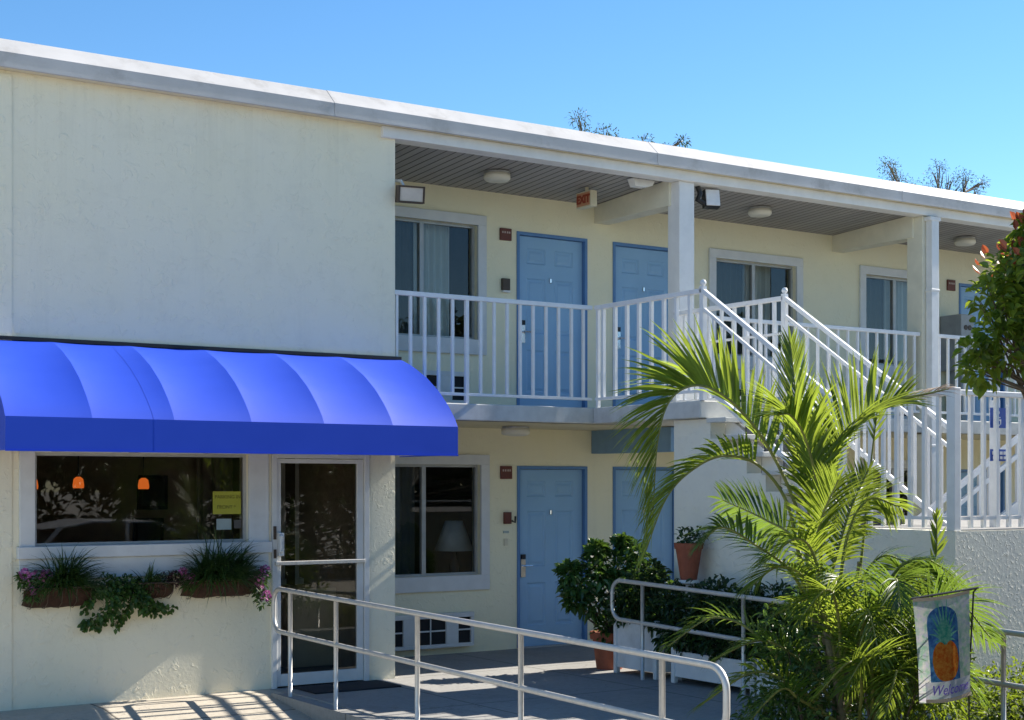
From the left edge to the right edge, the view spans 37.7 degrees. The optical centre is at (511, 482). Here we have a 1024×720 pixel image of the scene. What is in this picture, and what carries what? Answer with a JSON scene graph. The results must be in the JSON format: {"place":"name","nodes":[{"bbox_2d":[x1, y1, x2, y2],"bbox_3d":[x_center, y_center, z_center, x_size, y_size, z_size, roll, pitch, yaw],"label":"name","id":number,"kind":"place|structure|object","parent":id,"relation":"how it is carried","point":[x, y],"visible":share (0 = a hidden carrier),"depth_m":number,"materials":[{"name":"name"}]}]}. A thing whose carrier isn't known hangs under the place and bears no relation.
{"place":"outdoors","nodes":[
{"label":"outdoors","id":0,"kind":"place"},
{"bbox_2d":[0,689,312,719],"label":"pavement","id":1,"kind":"structure","parent":0,"point":[263,704],"depth_m":12.48,"materials":[{"name":"beige concrete"}]},
{"bbox_2d":[271,693,390,719],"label":"kerb","id":2,"kind":"structure","parent":1,"relation":"on","point":[314,709],"depth_m":12.40,"materials":[{"name":"concrete"}]},
{"bbox_2d":[271,587,729,719],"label":"ramp handrail","id":3,"kind":"object","parent":2,"relation":"on","point":[521,688],"visible":0.98,"depth_m":10.25,"materials":[{"name":"metal"}]},
{"bbox_2d":[434,520,471,571],"bbox_3d":[-0.663,0.795,17.103,0.450,0.730,0.450,0,0,-34],"label":"table lamp","id":4,"kind":"object","parent":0,"point":[453,537],"visible":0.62,"depth_m":16.98,"materials":[{"name":"white fabric"}]},
{"bbox_2d":[0,0,1023,201],"label":"sky","id":5,"kind":"structure","parent":0,"point":[840,86],"materials":[{"name":"blue"}]},
{"bbox_2d":[271,645,948,719],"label":"walkway","id":6,"kind":"structure","parent":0,"point":[571,670],"depth_m":13.32,"materials":[{"name":"concrete"}]},
{"bbox_2d":[293,680,401,693],"bbox_3d":[-1.496,1.851,13.629,0.870,0.015,0.470,0,0,-34],"label":"door mat","id":7,"kind":"object","parent":6,"relation":"on","point":[347,686],"depth_m":13.59,"materials":[{"name":"black rubber"}]},
{"bbox_2d":[590,630,621,669],"bbox_3d":[0.977,1.675,15.047,0.400,0.370,0.400,0,0,-34],"label":"terracotta pot","id":8,"kind":"object","parent":6,"relation":"on","point":[604,659],"visible":0.5,"depth_m":14.92,"materials":[{"name":"brown ceramic"}]},
{"bbox_2d":[552,532,673,643],"bbox_3d":[1.016,1.079,14.945,1.266,1.196,0.612,0,0,-25],"label":"ficus bush","id":9,"kind":"object","parent":8,"relation":"in","point":[606,574],"visible":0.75,"depth_m":14.83,"materials":[{"name":"green plant"}]},
{"bbox_2d":[613,619,671,679],"bbox_3d":[1.352,1.583,14.552,0.422,0.555,0.664,0,0,-34],"label":"planter box","id":10,"kind":"object","parent":6,"relation":"on","point":[627,635],"visible":0.42,"depth_m":14.45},
{"bbox_2d":[604,558,685,638],"bbox_3d":[1.359,1.110,14.513,0.664,0.772,1.020,0,0,-34],"label":"planter shrub","id":11,"kind":"object","parent":10,"relation":"in","point":[650,607],"visible":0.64,"depth_m":14.49,"materials":[{"name":"green plant"}]},
{"bbox_2d":[674,638,692,680],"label":"concrete block","id":12,"kind":"structure","parent":6,"relation":"on","point":[682,679],"depth_m":14.12,"materials":[{"name":"grey concrete"}]},
{"bbox_2d":[678,579,698,611],"bbox_3d":[1.665,1.175,14.135,0.200,0.529,0.200,0,0,-34],"label":"plant stand","id":13,"kind":"object","parent":12,"relation":"on","point":[688,583],"visible":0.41,"depth_m":14.07,"materials":[{"name":"white metal"}]},
{"bbox_2d":[674,542,703,579],"bbox_3d":[1.665,0.738,14.135,0.282,0.345,0.282,0,0,-34],"label":"terracotta pot","id":14,"kind":"object","parent":13,"relation":"on","point":[688,567],"visible":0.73,"depth_m":14.05,"materials":[{"name":"brown ceramic"}]},
{"bbox_2d":[676,526,707,545],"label":"potted plant","id":15,"kind":"object","parent":14,"relation":"in","point":[689,539],"visible":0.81,"depth_m":14.11,"materials":[{"name":"green plant"}]},
{"bbox_2d":[671,647,767,696],"bbox_3d":[1.966,1.692,13.626,0.422,0.335,1.124,0,0,-34],"label":"planter box","id":16,"kind":"object","parent":6,"relation":"on","point":[728,665],"visible":0.44,"depth_m":13.59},
{"bbox_2d":[649,574,873,670],"bbox_3d":[2.230,1.255,13.130,0.680,0.862,2.968,0,0,-34],"label":"planter hedge","id":17,"kind":"object","parent":16,"relation":"in","point":[708,645],"visible":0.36,"depth_m":13.54,"materials":[{"name":"green plant"}]},
{"bbox_2d":[610,578,1023,719],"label":"ramp handrail","id":18,"kind":"object","parent":6,"relation":"on","point":[1003,684],"visible":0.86,"depth_m":13.18,"materials":[{"name":"metal"}]},
{"bbox_2d":[757,659,895,714],"bbox_3d":[2.637,1.692,12.614,0.422,0.335,1.234,0,0,-34],"label":"planter box","id":19,"kind":"object","parent":6,"relation":"on","point":[760,678],"visible":0.09,"depth_m":12.96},
{"bbox_2d":[940,314,973,420],"bbox_3d":[6.116,-1.540,20.615,0.260,1.520,0.379,0,0,-34],"label":"utility box","id":20,"kind":"object","parent":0,"point":[959,324],"visible":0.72,"depth_m":20.52,"materials":[{"name":"metal"}]},
{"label":"planting bed","id":21,"kind":"structure","parent":0,"visible":0},
{"bbox_2d":[747,621,837,719],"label":"leafy shrub","id":22,"kind":"object","parent":21,"relation":"on","point":[791,709],"visible":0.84,"depth_m":9.73,"materials":[{"name":"green plant"}]},
{"bbox_2d":[602,315,1010,719],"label":"areca palm","id":23,"kind":"object","parent":21,"relation":"on","point":[814,457],"visible":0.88,"depth_m":9.90,"materials":[{"name":"green plant"}]},
{"bbox_2d":[730,580,906,719],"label":"leafy shrub","id":24,"kind":"object","parent":21,"relation":"on","point":[805,642],"visible":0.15,"depth_m":10.29,"materials":[{"name":"green plant"}]},
{"bbox_2d":[835,591,984,719],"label":"leafy shrub","id":25,"kind":"object","parent":21,"relation":"on","point":[913,693],"visible":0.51,"depth_m":9.62,"materials":[{"name":"green plant"}]},
{"bbox_2d":[831,575,988,719],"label":"leafy shrub","id":26,"kind":"object","parent":21,"relation":"on","point":[961,707],"visible":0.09,"depth_m":10.00,"materials":[{"name":"green plant"}]},
{"bbox_2d":[863,595,959,718],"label":"leafy shrub","id":27,"kind":"object","parent":21,"relation":"on","point":[917,696],"visible":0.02,"depth_m":10.75,"materials":[{"name":"green plant"}]},
{"bbox_2d":[910,587,978,719],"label":"garden flag","id":28,"kind":"object","parent":21,"relation":"on","point":[943,636],"visible":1,"depth_m":9.27,"materials":[{"name":"fabric"}]},
{"bbox_2d":[930,656,1023,719],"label":"clipped hedge","id":29,"kind":"object","parent":21,"relation":"on","point":[995,713],"visible":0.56,"depth_m":11.35,"materials":[{"name":"green plant"}]},
{"bbox_2d":[950,209,1023,399],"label":"red tip tree","id":30,"kind":"object","parent":21,"relation":"on","point":[1006,293],"visible":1,"depth_m":8.47,"materials":[{"name":"green plant"}]},
{"label":"ground","id":31,"kind":"structure","parent":0,"visible":0},
{"bbox_2d":[0,38,1023,710],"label":"motel building","id":32,"kind":"structure","parent":31,"relation":"on","point":[144,202],"depth_m":15.14,"materials":[{"name":"paint"}]},
{"bbox_2d":[22,585,98,609],"bbox_3d":[-3.736,0.946,12.392,0.600,0.184,0.195,0,0,-34],"label":"wall basket","id":33,"kind":"object","parent":32,"relation":"attached to","point":[50,601],"depth_m":12.35,"materials":[{"name":"brown metal"}]},
{"bbox_2d":[13,568,58,603],"bbox_3d":[-3.879,0.845,12.275,0.390,0.317,0.250,0,0,-34],"label":"flowering plant","id":34,"kind":"object","parent":33,"relation":"in","point":[19,576],"visible":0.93,"depth_m":12.22,"materials":[{"name":"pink plant"}]},
{"bbox_2d":[6,541,112,612],"bbox_3d":[-3.676,0.775,12.339,0.917,0.628,0.686,0,0,-34],"label":"strap plant","id":35,"kind":"object","parent":33,"relation":"in","point":[74,577],"visible":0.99,"depth_m":12.28,"materials":[{"name":"green plant"}]},
{"bbox_2d":[73,456,83,487],"bbox_3d":[-4.191,-0.270,14.499,0.110,0.640,0.107,0,0,-34],"label":"pendant lamp","id":36,"kind":"object","parent":32,"relation":"hanging from","point":[78,481],"visible":0.89,"depth_m":14.46,"materials":[{"name":"orange glass"}]},
{"bbox_2d":[77,572,177,634],"bbox_3d":[-3.236,1.014,12.713,0.878,0.545,0.277,0,0,-34],"label":"trailing ivy","id":37,"kind":"object","parent":32,"relation":"hanging from","point":[142,600],"visible":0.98,"depth_m":12.62,"materials":[{"name":"green plant"}]},
{"bbox_2d":[138,457,148,488],"bbox_3d":[-3.650,-0.265,14.858,0.110,0.650,0.107,0,0,-34],"label":"pendant lamp","id":38,"kind":"object","parent":32,"relation":"hanging from","point":[143,482],"visible":0.89,"depth_m":14.82,"materials":[{"name":"orange glass"}]},
{"bbox_2d":[16,451,271,579],"bbox_3d":[-3.130,0.230,12.926,2.250,1.140,0.135,0,0,-34],"label":"window","id":39,"kind":"structure","parent":32,"relation":"in","point":[127,557],"depth_m":12.85,"materials":[{"name":"metal"}]},
{"bbox_2d":[133,518,163,540],"bbox_3d":[-4.252,0.610,17.540,0.360,0.400,0.045,0,0,-34],"label":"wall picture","id":40,"kind":"object","parent":32,"relation":"attached to","point":[148,529],"depth_m":17.52,"materials":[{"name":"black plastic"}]},
{"bbox_2d":[137,475,167,509],"bbox_3d":[-4.210,0.110,17.567,0.360,0.400,0.045,0,0,-34],"label":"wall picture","id":41,"kind":"object","parent":32,"relation":"attached to","point":[154,495],"depth_m":17.56,"materials":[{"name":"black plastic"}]},
{"bbox_2d":[138,581,177,598],"bbox_3d":[-3.057,0.921,12.843,0.350,0.154,0.195,0,0,-34],"label":"wall basket","id":42,"kind":"object","parent":32,"relation":"attached to","point":[166,591],"depth_m":12.82,"materials":[{"name":"brown metal"}]},
{"bbox_2d":[132,560,174,592],"bbox_3d":[-3.052,0.808,12.745,0.481,0.334,0.386,0,0,-34],"label":"strap plant","id":43,"kind":"object","parent":42,"relation":"in","point":[149,575],"visible":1,"depth_m":12.76,"materials":[{"name":"green plant"}]},
{"bbox_2d":[153,570,183,589],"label":"maroon plant","id":44,"kind":"object","parent":42,"relation":"in","point":[170,575],"visible":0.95,"depth_m":12.90,"materials":[{"name":"purple plant"}]},
{"bbox_2d":[180,578,260,598],"bbox_3d":[-2.561,0.926,13.171,0.700,0.174,0.195,0,0,-34],"label":"wall basket","id":45,"kind":"object","parent":32,"relation":"attached to","point":[202,592],"depth_m":13.12,"materials":[{"name":"brown wicker"}]},
{"bbox_2d":[174,567,195,592],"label":"flowering plant","id":46,"kind":"object","parent":45,"relation":"in","point":[182,569],"visible":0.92,"depth_m":12.93,"materials":[{"name":"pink plant"}]},
{"bbox_2d":[168,525,270,606],"bbox_3d":[-2.517,0.709,13.068,1.002,0.752,0.769,0,0,-34],"label":"strap plant","id":47,"kind":"object","parent":45,"relation":"in","point":[227,567],"visible":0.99,"depth_m":13.01,"materials":[{"name":"green plant"}]},
{"bbox_2d":[249,565,271,611],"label":"flowering plant","id":48,"kind":"object","parent":45,"relation":"in","point":[260,594],"visible":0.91,"depth_m":13.32,"materials":[{"name":"pink plant"}]},
{"bbox_2d":[216,519,230,529],"bbox_3d":[-2.563,0.366,13.346,0.140,0.097,0.003,0,0,-34],"label":"card notice","id":49,"kind":"object","parent":32,"relation":"attached to","point":[223,524],"visible":1,"depth_m":13.34,"materials":[{"name":"white paper"}]},
{"bbox_2d":[213,491,240,513],"bbox_3d":[-2.539,0.176,13.361,0.265,0.202,0.006,0,0,-34],"label":"paper notice","id":50,"kind":"object","parent":32,"relation":"attached to","point":[226,502],"visible":1,"depth_m":13.36,"materials":[{"name":"yellow paper"}]},
{"bbox_2d":[0,335,457,456],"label":"awning","id":51,"kind":"object","parent":32,"relation":"attached to","point":[65,395],"visible":1,"depth_m":12.43,"materials":[{"name":"blue fabric"}]},
{"bbox_2d":[234,520,240,527],"bbox_3d":[-2.455,0.367,13.418,0.070,0.075,0.003,0,0,-34],"label":"card notice","id":52,"kind":"object","parent":32,"relation":"attached to","point":[237,523],"visible":1,"depth_m":13.42,"materials":[{"name":"grey paper"}]},
{"bbox_2d":[281,583,335,667],"bbox_3d":[-2.786,1.455,16.271,0.540,0.790,2.800,0,0,-34],"label":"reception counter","id":53,"kind":"object","parent":32,"relation":"on","point":[312,617],"visible":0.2,"depth_m":15.09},
{"bbox_2d":[277,458,303,584],"bbox_3d":[-2.433,0.310,15.845,0.340,1.500,0.360,0,0,-34],"label":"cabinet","id":54,"kind":"object","parent":53,"relation":"on","point":[298,580],"visible":0.32,"depth_m":15.77,"materials":[{"name":"white metal"}]},
{"bbox_2d":[275,459,364,686],"bbox_3d":[-1.763,0.813,13.796,0.911,2.065,0.126,0,0,-34],"label":"glass door","id":55,"kind":"structure","parent":32,"relation":"in","point":[325,676],"depth_m":13.90,"materials":[{"name":"metal"}]},
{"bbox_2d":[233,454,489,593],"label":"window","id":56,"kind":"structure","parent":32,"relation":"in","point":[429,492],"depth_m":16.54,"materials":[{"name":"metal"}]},
{"bbox_2d":[395,179,424,203],"bbox_3d":[-1.003,-2.781,14.307,0.300,0.247,0.212,0,0,-22],"label":"flood light","id":57,"kind":"object","parent":32,"relation":"attached to","point":[409,194],"visible":1,"depth_m":14.24,"materials":[{"name":"brown metal"}]},
{"bbox_2d":[395,611,473,650],"bbox_3d":[-0.899,1.595,16.148,1.110,0.370,0.089,0,0,-34],"label":"air conditioner","id":58,"kind":"object","parent":32,"relation":"attached to","point":[434,633],"visible":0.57,"depth_m":16.16,"materials":[{"name":"white metal"}]},
{"bbox_2d":[418,370,463,402],"bbox_3d":[-0.962,-1.035,16.106,1.100,0.350,0.089,0,0,-34],"label":"air conditioner","id":59,"kind":"object","parent":32,"relation":"attached to","point":[445,381],"visible":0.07,"depth_m":16.24,"materials":[{"name":"white metal"}]},
{"bbox_2d":[395,206,486,354],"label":"window","id":60,"kind":"structure","parent":32,"relation":"in","point":[431,257],"depth_m":16.49,"materials":[{"name":"glass"}]},
{"bbox_2d":[395,290,591,403],"bbox_3d":[-0.153,-1.310,14.939,2.343,1.060,0.050,0,0,-34],"label":"balcony railing","id":61,"kind":"object","parent":32,"relation":"on","point":[466,394],"visible":0.84,"depth_m":14.94,"materials":[{"name":"white metal"}]},
{"bbox_2d":[484,170,509,182],"bbox_3d":[-0.156,-3.215,15.759,0.280,0.100,0.280,0,0,-34],"label":"ceiling light","id":62,"kind":"object","parent":32,"relation":"attached to","point":[496,176],"visible":1,"depth_m":15.66,"materials":[{"name":"glass"}]},
{"bbox_2d":[499,228,511,240],"bbox_3d":[-0.071,-2.774,16.735,0.150,0.135,0.027,0,0,-34],"label":"wall plaque","id":63,"kind":"object","parent":32,"relation":"attached to","point":[505,234],"depth_m":16.72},
{"bbox_2d":[501,278,509,292],"bbox_3d":[-0.069,-2.203,16.723,0.100,0.155,0.050,0,0,-34],"label":"notice box","id":64,"kind":"object","parent":32,"relation":"attached to","point":[505,285],"visible":1,"depth_m":16.70,"materials":[{"name":"brown metal"}]},
{"bbox_2d":[500,466,511,478],"bbox_3d":[-0.065,-0.117,16.739,0.150,0.145,0.027,0,0,-34],"label":"wall plaque","id":65,"kind":"object","parent":32,"relation":"attached to","point":[505,472],"depth_m":16.72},
{"bbox_2d":[503,512,515,523],"bbox_3d":[-0.026,0.390,16.749,0.147,0.130,0.059,0,0,-19],"label":"door viewer box","id":66,"kind":"object","parent":32,"relation":"attached to","point":[507,517],"visible":1,"depth_m":16.73,"materials":[{"name":"black plastic"}]},
{"bbox_2d":[501,426,529,435],"bbox_3d":[0.039,-0.552,16.045,0.310,0.100,0.310,0,0,-34],"label":"ceiling light","id":67,"kind":"object","parent":32,"relation":"attached to","point":[515,430],"visible":1,"depth_m":15.92,"materials":[{"name":"glass"}]},
{"bbox_2d":[520,469,581,646],"bbox_3d":[0.442,0.848,17.134,0.897,2.001,0.120,0,0,-34],"label":"door","id":68,"kind":"structure","parent":32,"relation":"in","point":[550,500],"depth_m":17.12,"materials":[{"name":"blue paint"}]},
{"bbox_2d":[520,236,581,406],"bbox_3d":[0.440,-1.790,17.132,0.902,1.996,0.120,0,0,-34],"label":"door","id":69,"kind":"structure","parent":32,"relation":"in","point":[550,269],"depth_m":17.15,"materials":[{"name":"blue paint"}]},
{"bbox_2d":[576,187,596,209],"bbox_3d":[0.822,-3.155,16.570,0.096,0.230,0.270,0,0,-34],"label":"exit sign","id":70,"kind":"object","parent":32,"relation":"hanging from","point":[586,198],"visible":1,"depth_m":16.50,"materials":[{"name":"plastic"}]},
{"bbox_2d":[627,178,654,188],"bbox_3d":[1.396,-3.235,16.224,0.300,0.080,0.100,0,0,-34],"label":"ceiling light","id":71,"kind":"object","parent":32,"relation":"attached to","point":[637,183],"visible":1,"depth_m":16.17,"materials":[{"name":"white glass"}]},
{"bbox_2d":[616,246,667,405],"bbox_3d":[1.569,-1.790,17.881,0.902,1.996,0.120,0,0,-34],"label":"door","id":72,"kind":"structure","parent":32,"relation":"in","point":[640,273],"depth_m":17.86,"materials":[{"name":"blue paint"}]},
{"bbox_2d":[616,470,671,607],"bbox_3d":[1.567,0.848,17.880,0.897,2.001,0.120,0,0,-34],"label":"door","id":73,"kind":"structure","parent":32,"relation":"in","point":[660,548],"depth_m":17.88,"materials":[{"name":"blue paint"}]},
{"bbox_2d":[695,186,719,209],"bbox_3d":[2.144,-3.151,16.564,0.318,0.238,0.155,0,0,-21],"label":"flood light","id":74,"kind":"object","parent":32,"relation":"attached to","point":[710,199],"visible":1,"depth_m":16.53,"materials":[{"name":"black plastic"}]},
{"bbox_2d":[708,248,802,370],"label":"window","id":75,"kind":"structure","parent":32,"relation":"in","point":[730,281],"depth_m":19.02,"materials":[{"name":"metal"}]},
{"bbox_2d":[739,385,778,401],"bbox_3d":[3.122,-1.035,18.814,1.000,0.350,0.089,0,0,-34],"label":"air conditioner","id":76,"kind":"object","parent":32,"relation":"attached to","point":[752,400],"visible":0.01,"depth_m":18.60,"materials":[{"name":"white metal"}]},
{"bbox_2d":[748,206,771,217],"bbox_3d":[2.945,-3.215,17.815,0.280,0.100,0.280,0,0,-34],"label":"ceiling light","id":77,"kind":"object","parent":32,"relation":"attached to","point":[759,211],"visible":1,"depth_m":17.71,"materials":[{"name":"glass"}]},
{"bbox_2d":[594,279,946,526],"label":"staircase","id":78,"kind":"structure","parent":32,"relation":"attached to","point":[704,315],"depth_m":14.25,"materials":[{"name":"white metal"}]},
{"bbox_2d":[918,434,1017,515],"bbox_3d":[5.562,0.206,17.487,2.696,2.384,0.050,0,0,-34],"label":"stair rail","id":79,"kind":"object","parent":78,"relation":"attached to","point":[977,488],"visible":0.19,"depth_m":17.45,"materials":[{"name":"white metal"}]},
{"bbox_2d":[694,314,919,412],"bbox_3d":[3.477,-1.347,17.347,3.590,0.985,0.050,0,0,-34],"label":"balcony railing","id":80,"kind":"object","parent":32,"relation":"attached to","point":[847,329],"visible":0.38,"depth_m":17.66,"materials":[{"name":"white metal"}]},
{"bbox_2d":[859,265,906,378],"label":"window","id":81,"kind":"structure","parent":32,"relation":"in","point":[882,300],"depth_m":20.37,"materials":[{"name":"glass"}]},
{"bbox_2d":[860,460,906,515],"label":"window","id":82,"kind":"structure","parent":32,"relation":"in","point":[890,489],"depth_m":20.37,"materials":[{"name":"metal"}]},
{"bbox_2d":[880,400,906,418],"bbox_3d":[5.247,-1.035,20.224,1.100,0.350,0.089,0,0,-34],"label":"air conditioner","id":83,"kind":"object","parent":32,"relation":"attached to","point":[892,416],"visible":0.02,"depth_m":20.07,"materials":[{"name":"white metal"}]},
{"bbox_2d":[947,279,955,290],"bbox_3d":[6.096,-2.745,20.825,0.160,0.150,0.027,0,0,-34],"label":"wall plaque","id":84,"kind":"object","parent":32,"relation":"attached to","point":[951,285],"depth_m":20.81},
{"bbox_2d":[954,236,975,245],"bbox_3d":[6.026,-3.210,19.954,0.280,0.100,0.280,0,0,-34],"label":"ceiling light","id":85,"kind":"object","parent":32,"relation":"attached to","point":[965,241],"visible":1,"depth_m":19.85,"materials":[{"name":"glass"}]},
{"bbox_2d":[961,472,986,515],"bbox_3d":[6.603,0.849,21.261,0.896,1.999,0.050,0,0,-34],"label":"door","id":86,"kind":"structure","parent":32,"relation":"in","point":[964,490],"depth_m":21.11,"materials":[{"name":"blue paint"}]},
{"bbox_2d":[961,287,996,420],"bbox_3d":[6.610,-1.771,21.250,0.896,1.959,0.076,0,0,-34],"label":"door","id":87,"kind":"structure","parent":32,"relation":"in","point":[965,296],"depth_m":21.21,"materials":[{"name":"blue paint"}]},
{"bbox_2d":[939,334,1023,416],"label":"balcony railing","id":88,"kind":"object","parent":32,"relation":"attached to","point":[957,338],"visible":0.35,"depth_m":18.72,"materials":[{"name":"white metal"}]},
{"bbox_2d":[569,107,691,147],"bbox_3d":[2.832,-2.963,33.210,4.368,10.183,1.100,0,0,-34],"label":"roadside tree","id":89,"kind":"object","parent":31,"relation":"on","point":[642,137],"visible":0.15,"depth_m":33.04,"materials":[{"name":"green plant"}]},
{"bbox_2d":[674,419,1023,719],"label":"terrace wall","id":90,"kind":"structure","parent":31,"relation":"on","point":[991,556],"depth_m":12.90,"materials":[{"name":"grey paint"}]},
{"bbox_2d":[855,387,1023,530],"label":"terrace fence","id":91,"kind":"object","parent":90,"relation":"on","point":[953,518],"visible":0.66,"depth_m":12.09,"materials":[{"name":"white metal"}]},
{"bbox_2d":[989,400,999,526],"bbox_3d":[4.091,-0.163,12.711,0.070,1.074,0.055,0,0,-34],"label":"sign post","id":92,"kind":"object","parent":90,"relation":"on","point":[990,473],"visible":0.43,"depth_m":12.70,"materials":[{"name":"white metal"}]},
{"bbox_2d":[990,408,1005,427],"bbox_3d":[4.117,-0.550,12.680,0.213,0.170,0.015,0,0,-34],"label":"blue sign","id":93,"kind":"object","parent":92,"relation":"attached to","point":[1002,417],"visible":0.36,"depth_m":12.69,"materials":[{"name":"blue metal"}]},
{"bbox_2d":[990,449,1005,460],"bbox_3d":[4.116,-0.235,12.681,0.213,0.100,0.012,0,0,-34],"label":"blue sign","id":94,"kind":"object","parent":92,"relation":"attached to","point":[1002,454],"visible":0.5,"depth_m":12.69,"materials":[{"name":"blue metal"}]},
{"bbox_2d":[877,156,990,194],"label":"roadside tree","id":95,"kind":"object","parent":31,"relation":"on","point":[937,180],"visible":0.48,"depth_m":44.74,"materials":[{"name":"green plant"}]}
]}

